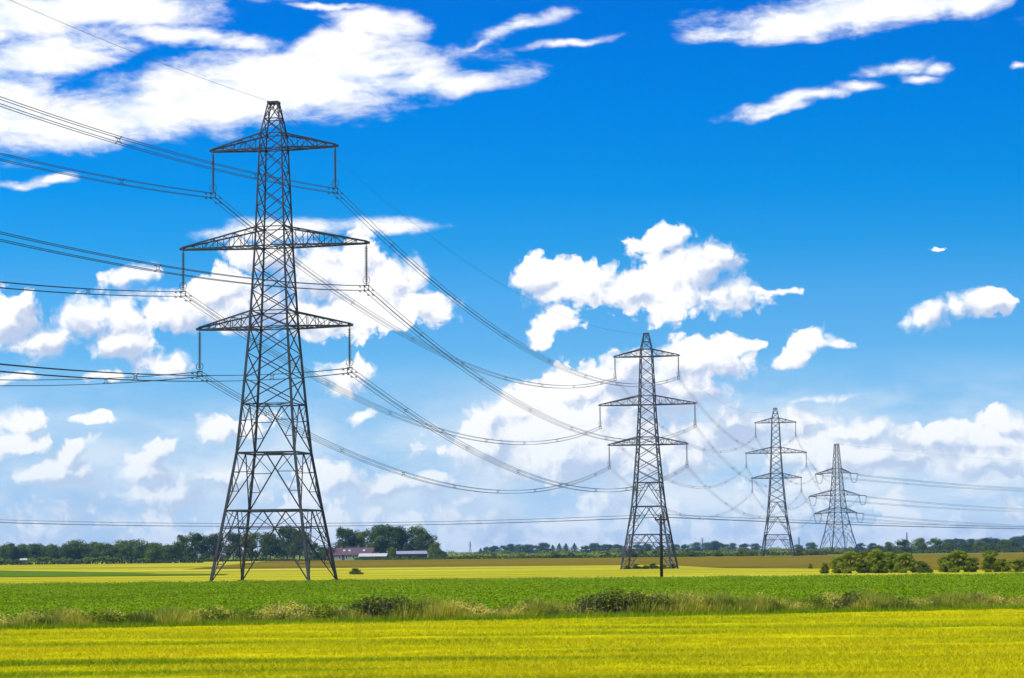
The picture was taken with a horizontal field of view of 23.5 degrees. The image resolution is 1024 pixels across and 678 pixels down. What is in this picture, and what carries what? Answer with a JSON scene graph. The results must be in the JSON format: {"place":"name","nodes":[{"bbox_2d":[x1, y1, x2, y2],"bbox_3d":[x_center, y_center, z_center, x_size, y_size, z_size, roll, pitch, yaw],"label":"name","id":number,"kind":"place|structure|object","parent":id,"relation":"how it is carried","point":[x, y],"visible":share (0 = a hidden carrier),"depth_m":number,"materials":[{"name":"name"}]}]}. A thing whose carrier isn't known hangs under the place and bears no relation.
{"place":"outdoors","nodes":[
{"label":"outdoors","id":0,"kind":"place"},
{"bbox_2d":[0,570,224,576],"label":"dark crop strip","id":1,"kind":"object","parent":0,"point":[4,573],"visible":0.98,"depth_m":519.68,"materials":[{"name":"green plant"}]},
{"bbox_2d":[0,561,262,570],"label":"meadow","id":2,"kind":"structure","parent":0,"point":[117,566],"depth_m":704.72,"materials":[{"name":"yellow plant"}]},
{"bbox_2d":[0,555,226,564],"bbox_3d":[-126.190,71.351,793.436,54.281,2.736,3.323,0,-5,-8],"label":"hedge","id":3,"kind":"object","parent":2,"relation":"on","point":[121,561],"visible":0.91,"depth_m":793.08,"materials":[{"name":"green plant"}]},
{"bbox_2d":[0,565,1021,584],"bbox_3d":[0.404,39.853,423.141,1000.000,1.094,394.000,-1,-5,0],"label":"yellow meadow","id":4,"kind":"structure","parent":0,"point":[495,572],"depth_m":357.25,"materials":[{"name":"yellow plant"}]},
{"bbox_2d":[179,101,369,581],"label":"electricity pylon","id":5,"kind":"object","parent":4,"relation":"on","point":[251,328],"visible":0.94,"depth_m":259.72,"materials":[{"name":"metal"}]},
{"bbox_2d":[0,281,184,297],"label":"cable bundle","id":6,"kind":"object","parent":5,"relation":"attached to","point":[87,290],"visible":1,"depth_m":233.29,"materials":[{"name":"metal"}]},
{"bbox_2d":[0,372,201,385],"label":"cable bundle","id":7,"kind":"object","parent":5,"relation":"attached to","point":[107,382],"visible":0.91,"depth_m":234.38,"materials":[{"name":"metal"}]},
{"bbox_2d":[0,153,214,198],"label":"cable bundle","id":8,"kind":"object","parent":5,"relation":"attached to","point":[205,197],"visible":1,"depth_m":230.82,"materials":[{"name":"metal"}]},
{"bbox_2d":[0,96,335,194],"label":"cable bundle","id":9,"kind":"object","parent":5,"relation":"attached to","point":[257,178],"visible":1,"depth_m":204.26,"materials":[{"name":"metal"}]},
{"bbox_2d":[0,363,349,381],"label":"cable bundle","id":10,"kind":"object","parent":5,"relation":"attached to","point":[153,374],"visible":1,"depth_m":194.94,"materials":[{"name":"metal"}]},
{"bbox_2d":[0,231,368,291],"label":"cable bundle","id":11,"kind":"object","parent":5,"relation":"attached to","point":[161,265],"visible":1,"depth_m":195.68,"materials":[{"name":"metal"}]},
{"bbox_2d":[182,292,599,444],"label":"cable bundle","id":12,"kind":"object","parent":5,"relation":"hanging from","point":[363,398],"visible":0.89,"depth_m":331.47,"materials":[{"name":"metal"}]},
{"bbox_2d":[198,372,610,493],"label":"cable bundle","id":13,"kind":"object","parent":5,"relation":"attached to","point":[376,461],"visible":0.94,"depth_m":330.47,"materials":[{"name":"metal"}]},
{"bbox_2d":[212,194,615,387],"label":"cable bundle","id":14,"kind":"object","parent":5,"relation":"hanging from","point":[379,316],"visible":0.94,"depth_m":325.40,"materials":[{"name":"metal"}]},
{"bbox_2d":[334,189,679,386],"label":"cable bundle","id":15,"kind":"object","parent":5,"relation":"hanging from","point":[475,311],"visible":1,"depth_m":321.94,"materials":[{"name":"metal"}]},
{"bbox_2d":[348,368,686,491],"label":"cable bundle","id":16,"kind":"object","parent":5,"relation":"attached to","point":[482,452],"visible":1,"depth_m":315.62,"materials":[{"name":"metal"}]},
{"bbox_2d":[366,286,695,442],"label":"cable bundle","id":17,"kind":"object","parent":5,"relation":"attached to","point":[502,390],"visible":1,"depth_m":318.16,"materials":[{"name":"metal"}]},
{"bbox_2d":[598,333,696,568],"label":"electricity pylon","id":18,"kind":"object","parent":4,"relation":"on","point":[660,490],"visible":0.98,"depth_m":517.03,"materials":[{"name":"metal"}]},
{"bbox_2d":[655,514,667,577],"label":"utility pole","id":19,"kind":"object","parent":4,"relation":"on","point":[660,519],"visible":0.98,"depth_m":248.99,"materials":[{"name":"brown wood"}]},
{"bbox_2d":[0,514,658,526],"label":"wires","id":20,"kind":"object","parent":19,"relation":"attached to","point":[318,523],"visible":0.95,"depth_m":255.24,"materials":[{"name":"metal"}]},
{"bbox_2d":[662,514,1018,528],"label":"wires","id":21,"kind":"object","parent":19,"relation":"attached to","point":[834,521],"visible":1,"depth_m":290.50,"materials":[{"name":"metal"}]},
{"bbox_2d":[829,556,846,572],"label":"bush","id":22,"kind":"object","parent":4,"relation":"on","point":[834,565],"visible":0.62,"depth_m":282.38,"materials":[{"name":"green plant"}]},
{"bbox_2d":[837,551,862,573],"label":"bush","id":23,"kind":"object","parent":4,"relation":"on","point":[850,556],"visible":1,"depth_m":278.39,"materials":[{"name":"green plant"}]},
{"bbox_2d":[852,550,872,572],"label":"bush","id":24,"kind":"object","parent":4,"relation":"on","point":[864,554],"visible":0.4,"depth_m":284.40,"materials":[{"name":"green plant"}]},
{"bbox_2d":[864,548,889,572],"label":"bush","id":25,"kind":"object","parent":4,"relation":"on","point":[878,565],"visible":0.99,"depth_m":278.44,"materials":[{"name":"green plant"}]},
{"bbox_2d":[882,552,903,572],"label":"bush","id":26,"kind":"object","parent":4,"relation":"on","point":[890,566],"visible":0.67,"depth_m":285.25,"materials":[{"name":"green plant"}]},
{"bbox_2d":[895,552,916,572],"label":"bush","id":27,"kind":"object","parent":4,"relation":"on","point":[910,564],"visible":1,"depth_m":278.39,"materials":[{"name":"green plant"}]},
{"bbox_2d":[917,563,933,572],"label":"bush","id":28,"kind":"object","parent":4,"relation":"on","point":[923,568],"visible":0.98,"depth_m":276.50,"materials":[{"name":"green plant"}]},
{"bbox_2d":[937,555,954,571],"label":"bush","id":29,"kind":"object","parent":4,"relation":"on","point":[942,559],"visible":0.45,"depth_m":282.41,"materials":[{"name":"green plant"}]},
{"bbox_2d":[943,550,972,572],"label":"bush","id":30,"kind":"object","parent":4,"relation":"on","point":[964,563],"visible":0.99,"depth_m":278.28,"materials":[{"name":"green plant"}]},
{"bbox_2d":[964,557,979,571],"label":"bush","id":31,"kind":"object","parent":4,"relation":"on","point":[974,567],"visible":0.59,"depth_m":282.40,"materials":[{"name":"green plant"}]},
{"bbox_2d":[980,550,1000,571],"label":"bush","id":32,"kind":"object","parent":4,"relation":"on","point":[988,560],"visible":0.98,"depth_m":278.48,"materials":[{"name":"green plant"}]},
{"bbox_2d":[992,558,1011,571],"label":"bush","id":33,"kind":"object","parent":4,"relation":"on","point":[1004,566],"visible":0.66,"depth_m":282.27,"materials":[{"name":"green plant"}]},
{"bbox_2d":[1006,558,1023,571],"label":"bush","id":34,"kind":"object","parent":4,"relation":"on","point":[1016,562],"visible":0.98,"depth_m":278.23,"materials":[{"name":"green plant"}]},
{"bbox_2d":[0,572,1023,619],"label":"leafy crop field","id":35,"kind":"structure","parent":0,"point":[508,582],"depth_m":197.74,"materials":[{"name":"green plant"}]},
{"bbox_2d":[0,608,1023,677],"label":"barley field","id":36,"kind":"structure","parent":0,"point":[592,636],"depth_m":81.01,"materials":[{"name":"yellow plant"}]},
{"bbox_2d":[0,0,1023,554],"label":"sky","id":37,"kind":"structure","parent":0,"point":[815,206],"materials":[{"name":"blue"}]},
{"bbox_2d":[2,547,1023,569],"bbox_3d":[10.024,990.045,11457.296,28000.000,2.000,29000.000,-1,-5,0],"label":"ground","id":38,"kind":"structure","parent":0,"point":[297,557],"depth_m":1143.93,"materials":[{"name":"green plant"}]},
{"bbox_2d":[0,545,11,560],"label":"tree","id":39,"kind":"object","parent":38,"relation":"on","point":[4,550],"visible":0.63,"depth_m":1097.67,"materials":[{"name":"green plant"}]},
{"bbox_2d":[6,546,22,559],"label":"tree","id":40,"kind":"object","parent":38,"relation":"on","point":[16,554],"visible":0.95,"depth_m":1079.72,"materials":[{"name":"green plant"}]},
{"bbox_2d":[0,559,32,564],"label":"hedge","id":41,"kind":"object","parent":38,"relation":"on","point":[15,562],"visible":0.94,"depth_m":787.42,"materials":[{"name":"green plant"}]},
{"bbox_2d":[29,546,42,561],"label":"tree","id":42,"kind":"object","parent":38,"relation":"on","point":[34,551],"visible":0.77,"depth_m":1081.77,"materials":[{"name":"green plant"}]},
{"bbox_2d":[38,545,54,559],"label":"tree","id":43,"kind":"object","parent":38,"relation":"on","point":[47,552],"visible":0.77,"depth_m":1083.30,"materials":[{"name":"green plant"}]},
{"bbox_2d":[60,544,77,559],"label":"tree","id":44,"kind":"object","parent":38,"relation":"on","point":[68,549],"visible":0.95,"depth_m":1078.41,"materials":[{"name":"green plant"}]},
{"bbox_2d":[74,543,90,560],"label":"tree","id":45,"kind":"object","parent":38,"relation":"on","point":[79,552],"visible":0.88,"depth_m":1082.51,"materials":[{"name":"green plant"}]},
{"bbox_2d":[80,546,97,559],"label":"tree","id":46,"kind":"object","parent":38,"relation":"on","point":[91,553],"visible":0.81,"depth_m":1082.13,"materials":[{"name":"green plant"}]},
{"bbox_2d":[91,542,113,558],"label":"tree","id":47,"kind":"object","parent":38,"relation":"on","point":[102,551],"visible":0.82,"depth_m":1088.98,"materials":[{"name":"green plant"}]},
{"bbox_2d":[116,544,133,560],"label":"tree","id":48,"kind":"object","parent":38,"relation":"on","point":[124,549],"visible":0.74,"depth_m":1077.75,"materials":[{"name":"green plant"}]},
{"bbox_2d":[131,544,148,560],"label":"tree","id":49,"kind":"object","parent":38,"relation":"on","point":[138,554],"visible":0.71,"depth_m":1077.01,"materials":[{"name":"green plant"}]},
{"bbox_2d":[143,542,164,560],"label":"tree","id":50,"kind":"object","parent":38,"relation":"on","point":[153,550],"visible":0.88,"depth_m":955.14,"materials":[{"name":"green plant"}]},
{"bbox_2d":[161,543,182,560],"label":"tree","id":51,"kind":"object","parent":38,"relation":"on","point":[171,549],"visible":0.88,"depth_m":925.18,"materials":[{"name":"green plant"}]},
{"bbox_2d":[177,535,188,555],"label":"tree","id":52,"kind":"object","parent":38,"relation":"on","point":[183,539],"visible":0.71,"depth_m":956.14,"materials":[{"name":"green plant"}]},
{"bbox_2d":[185,532,212,560],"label":"tree","id":53,"kind":"object","parent":38,"relation":"on","point":[198,541],"visible":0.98,"depth_m":925.00,"materials":[{"name":"green plant"}]},
{"bbox_2d":[200,533,225,559],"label":"tree","id":54,"kind":"object","parent":38,"relation":"on","point":[213,539],"visible":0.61,"depth_m":935.23,"materials":[{"name":"green plant"}]},
{"bbox_2d":[223,532,243,558],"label":"tree","id":55,"kind":"object","parent":38,"relation":"on","point":[229,550],"visible":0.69,"depth_m":944.73,"materials":[{"name":"green plant"}]},
{"bbox_2d":[241,532,263,559],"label":"tree","id":56,"kind":"object","parent":38,"relation":"on","point":[250,549],"visible":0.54,"depth_m":935.27,"materials":[{"name":"green plant"}]},
{"bbox_2d":[203,558,334,561],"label":"hedge","id":57,"kind":"object","parent":38,"relation":"on","point":[259,559],"visible":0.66,"depth_m":856.79,"materials":[{"name":"green plant"}]},
{"bbox_2d":[257,532,287,558],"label":"tree","id":58,"kind":"object","parent":38,"relation":"on","point":[270,548],"visible":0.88,"depth_m":905.14,"materials":[{"name":"green plant"}]},
{"bbox_2d":[276,525,300,558],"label":"tree","id":59,"kind":"object","parent":38,"relation":"on","point":[287,531],"visible":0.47,"depth_m":945.11,"materials":[{"name":"green plant"}]},
{"bbox_2d":[284,528,311,558],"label":"tree","id":60,"kind":"object","parent":38,"relation":"on","point":[293,550],"visible":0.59,"depth_m":934.90,"materials":[{"name":"green plant"}]},
{"bbox_2d":[307,542,321,558],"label":"tree","id":61,"kind":"object","parent":38,"relation":"on","point":[314,555],"visible":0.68,"depth_m":925.46,"materials":[{"name":"green plant"}]},
{"bbox_2d":[331,527,359,547],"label":"tree","id":62,"kind":"object","parent":38,"relation":"on","point":[342,533],"visible":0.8,"depth_m":1004.52,"materials":[{"name":"green plant"}]},
{"bbox_2d":[333,546,376,559],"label":"farmhouse","id":63,"kind":"object","parent":38,"relation":"on","point":[341,553],"visible":0.79,"depth_m":879.32,"materials":[{"name":"brown tile"}]},
{"bbox_2d":[351,529,369,547],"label":"tree","id":64,"kind":"object","parent":38,"relation":"on","point":[360,536],"visible":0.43,"depth_m":1024.36,"materials":[{"name":"green plant"}]},
{"bbox_2d":[358,553,388,558],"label":"farm shed","id":65,"kind":"structure","parent":38,"relation":"on","point":[370,555],"depth_m":862.81,"materials":[{"name":"metal"}]},
{"bbox_2d":[362,524,388,552],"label":"tree","id":66,"kind":"object","parent":38,"relation":"on","point":[377,537],"visible":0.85,"depth_m":1004.81,"materials":[{"name":"green plant"}]},
{"bbox_2d":[381,523,399,552],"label":"tree","id":67,"kind":"object","parent":38,"relation":"on","point":[389,530],"visible":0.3,"depth_m":1024.58,"materials":[{"name":"green plant"}]},
{"bbox_2d":[354,556,444,559],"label":"hedge","id":68,"kind":"object","parent":38,"relation":"on","point":[401,558],"visible":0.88,"depth_m":843.59,"materials":[{"name":"green plant"}]},
{"bbox_2d":[387,525,415,550],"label":"tree","id":69,"kind":"object","parent":38,"relation":"on","point":[401,537],"visible":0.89,"depth_m":1005.08,"materials":[{"name":"green plant"}]},
{"bbox_2d":[396,551,426,557],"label":"barn","id":70,"kind":"structure","parent":38,"relation":"on","point":[411,553],"depth_m":893.78,"materials":[{"name":"grey metal"}]},
{"bbox_2d":[407,523,429,550],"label":"tree","id":71,"kind":"object","parent":38,"relation":"on","point":[415,530],"visible":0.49,"depth_m":1034.96,"materials":[{"name":"green plant"}]},
{"bbox_2d":[415,532,440,556],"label":"tree","id":72,"kind":"object","parent":38,"relation":"on","point":[427,539],"visible":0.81,"depth_m":1004.84,"materials":[{"name":"green plant"}]},
{"bbox_2d":[426,541,441,557],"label":"tree","id":73,"kind":"object","parent":38,"relation":"on","point":[434,549],"visible":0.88,"depth_m":994.93,"materials":[{"name":"green plant"}]},
{"bbox_2d":[37,571,1023,584],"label":"field edge grass","id":74,"kind":"structure","parent":38,"relation":"on","point":[505,579],"depth_m":229.93,"materials":[{"name":"green plant"}]},
{"bbox_2d":[445,553,703,558],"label":"hedge","id":75,"kind":"object","parent":38,"relation":"on","point":[560,556],"visible":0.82,"depth_m":845.69,"materials":[{"name":"green plant"}]},
{"bbox_2d":[446,546,851,556],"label":"hedge","id":76,"kind":"object","parent":38,"relation":"on","point":[599,552],"visible":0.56,"depth_m":1170.22,"materials":[{"name":"green plant"}]},
{"bbox_2d":[663,550,827,556],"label":"hedge","id":77,"kind":"object","parent":38,"relation":"on","point":[786,553],"visible":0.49,"depth_m":899.00,"materials":[{"name":"green plant"}]},
{"bbox_2d":[809,444,866,552],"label":"electricity pylon","id":78,"kind":"object","parent":38,"relation":"on","point":[832,469],"visible":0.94,"depth_m":1147.86,"materials":[{"name":"metal"}]},
{"bbox_2d":[895,538,911,550],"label":"tree","id":79,"kind":"object","parent":38,"relation":"on","point":[904,543],"visible":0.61,"depth_m":1273.57,"materials":[{"name":"green plant"}]},
{"bbox_2d":[796,544,1023,552],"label":"hedge","id":80,"kind":"object","parent":38,"relation":"on","point":[927,549],"visible":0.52,"depth_m":1216.06,"materials":[{"name":"green plant"}]},
{"bbox_2d":[805,548,1023,553],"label":"hedge","id":81,"kind":"object","parent":38,"relation":"on","point":[942,551],"visible":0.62,"depth_m":989.02,"materials":[{"name":"green plant"}]},
{"bbox_2d":[910,537,928,550],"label":"tree","id":82,"kind":"object","parent":38,"relation":"on","point":[920,543],"visible":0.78,"depth_m":1232.74,"materials":[{"name":"green plant"}]},
{"bbox_2d":[926,538,946,550],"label":"tree","id":83,"kind":"object","parent":38,"relation":"on","point":[936,541],"visible":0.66,"depth_m":1253.95,"materials":[{"name":"green plant"}]},
{"bbox_2d":[193,557,839,568],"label":"brown field","id":84,"kind":"structure","parent":0,"point":[695,561],"depth_m":689.75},
{"bbox_2d":[700,553,1023,568],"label":"brown field","id":85,"kind":"structure","parent":0,"point":[819,560],"depth_m":700.20,"materials":[{"name":"brown soil"}]},
{"bbox_2d":[745,408,807,555],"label":"electricity pylon","id":86,"kind":"object","parent":85,"relation":"on","point":[782,478],"visible":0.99,"depth_m":825.93,"materials":[{"name":"metal"}]},
{"label":"ditch bank","id":87,"kind":"structure","parent":0,"visible":0},
{"bbox_2d":[59,610,148,624],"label":"weed clump","id":88,"kind":"object","parent":87,"relation":"on","point":[102,615],"visible":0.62,"depth_m":98.24,"materials":[{"name":"green plant"}]},
{"bbox_2d":[197,607,234,624],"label":"weed clump","id":89,"kind":"object","parent":87,"relation":"on","point":[217,616],"visible":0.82,"depth_m":99.99,"materials":[{"name":"green plant"}]},
{"bbox_2d":[229,607,282,620],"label":"weed clump","id":90,"kind":"object","parent":87,"relation":"on","point":[249,612],"visible":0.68,"depth_m":100.34,"materials":[{"name":"green plant"}]},
{"bbox_2d":[295,604,344,618],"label":"weed clump","id":91,"kind":"object","parent":87,"relation":"on","point":[328,611],"visible":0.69,"depth_m":101.54,"materials":[{"name":"green plant"}]},
{"bbox_2d":[341,599,386,617],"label":"weed clump","id":92,"kind":"object","parent":87,"relation":"on","point":[355,605],"visible":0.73,"depth_m":102.14,"materials":[{"name":"green plant"}]},
{"bbox_2d":[350,594,404,618],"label":"weed clump","id":93,"kind":"object","parent":87,"relation":"on","point":[374,601],"visible":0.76,"depth_m":102.28,"materials":[{"name":"green plant"}]},
{"bbox_2d":[380,594,424,615],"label":"weed clump","id":94,"kind":"object","parent":87,"relation":"on","point":[401,601],"visible":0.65,"depth_m":102.70,"materials":[{"name":"green plant"}]},
{"bbox_2d":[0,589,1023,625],"bbox_3d":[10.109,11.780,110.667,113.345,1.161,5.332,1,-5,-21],"label":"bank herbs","id":95,"kind":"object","parent":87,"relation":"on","point":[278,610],"visible":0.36,"depth_m":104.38,"materials":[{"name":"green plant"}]},
{"bbox_2d":[0,603,1023,629],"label":"edge grass","id":96,"kind":"structure","parent":87,"relation":"on","point":[479,617],"depth_m":102.79,"materials":[{"name":"green plant"}]},
{"bbox_2d":[1,586,1023,627],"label":"rough grass","id":97,"kind":"structure","parent":87,"relation":"on","point":[174,614],"depth_m":105.81,"materials":[{"name":"green plant"}]},
{"bbox_2d":[566,593,605,613],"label":"weed clump","id":98,"kind":"object","parent":87,"relation":"on","point":[583,601],"visible":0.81,"depth_m":105.79,"materials":[{"name":"green plant"}]},
{"bbox_2d":[584,592,626,612],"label":"weed clump","id":99,"kind":"object","parent":87,"relation":"on","point":[603,600],"visible":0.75,"depth_m":105.91,"materials":[{"name":"green plant"}]},
{"bbox_2d":[590,587,636,613],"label":"weed clump","id":100,"kind":"object","parent":87,"relation":"on","point":[615,595],"visible":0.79,"depth_m":106.13,"materials":[{"name":"green plant"}]},
{"bbox_2d":[602,589,644,611],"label":"weed clump","id":101,"kind":"object","parent":87,"relation":"on","point":[624,597],"visible":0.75,"depth_m":106.17,"materials":[{"name":"green plant"}]},
{"bbox_2d":[613,590,663,612],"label":"weed clump","id":102,"kind":"object","parent":87,"relation":"on","point":[634,594],"visible":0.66,"depth_m":106.47,"materials":[{"name":"green plant"}]},
{"bbox_2d":[648,592,687,611],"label":"weed clump","id":103,"kind":"object","parent":87,"relation":"on","point":[657,595],"visible":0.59,"depth_m":106.89,"materials":[{"name":"green plant"}]},
{"bbox_2d":[802,594,835,610],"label":"weed clump","id":104,"kind":"object","parent":87,"relation":"on","point":[815,598],"visible":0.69,"depth_m":109.77,"materials":[{"name":"green plant"}]},
{"bbox_2d":[831,590,870,608],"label":"weed clump","id":105,"kind":"object","parent":87,"relation":"on","point":[847,595],"visible":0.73,"depth_m":110.31,"materials":[{"name":"green plant"}]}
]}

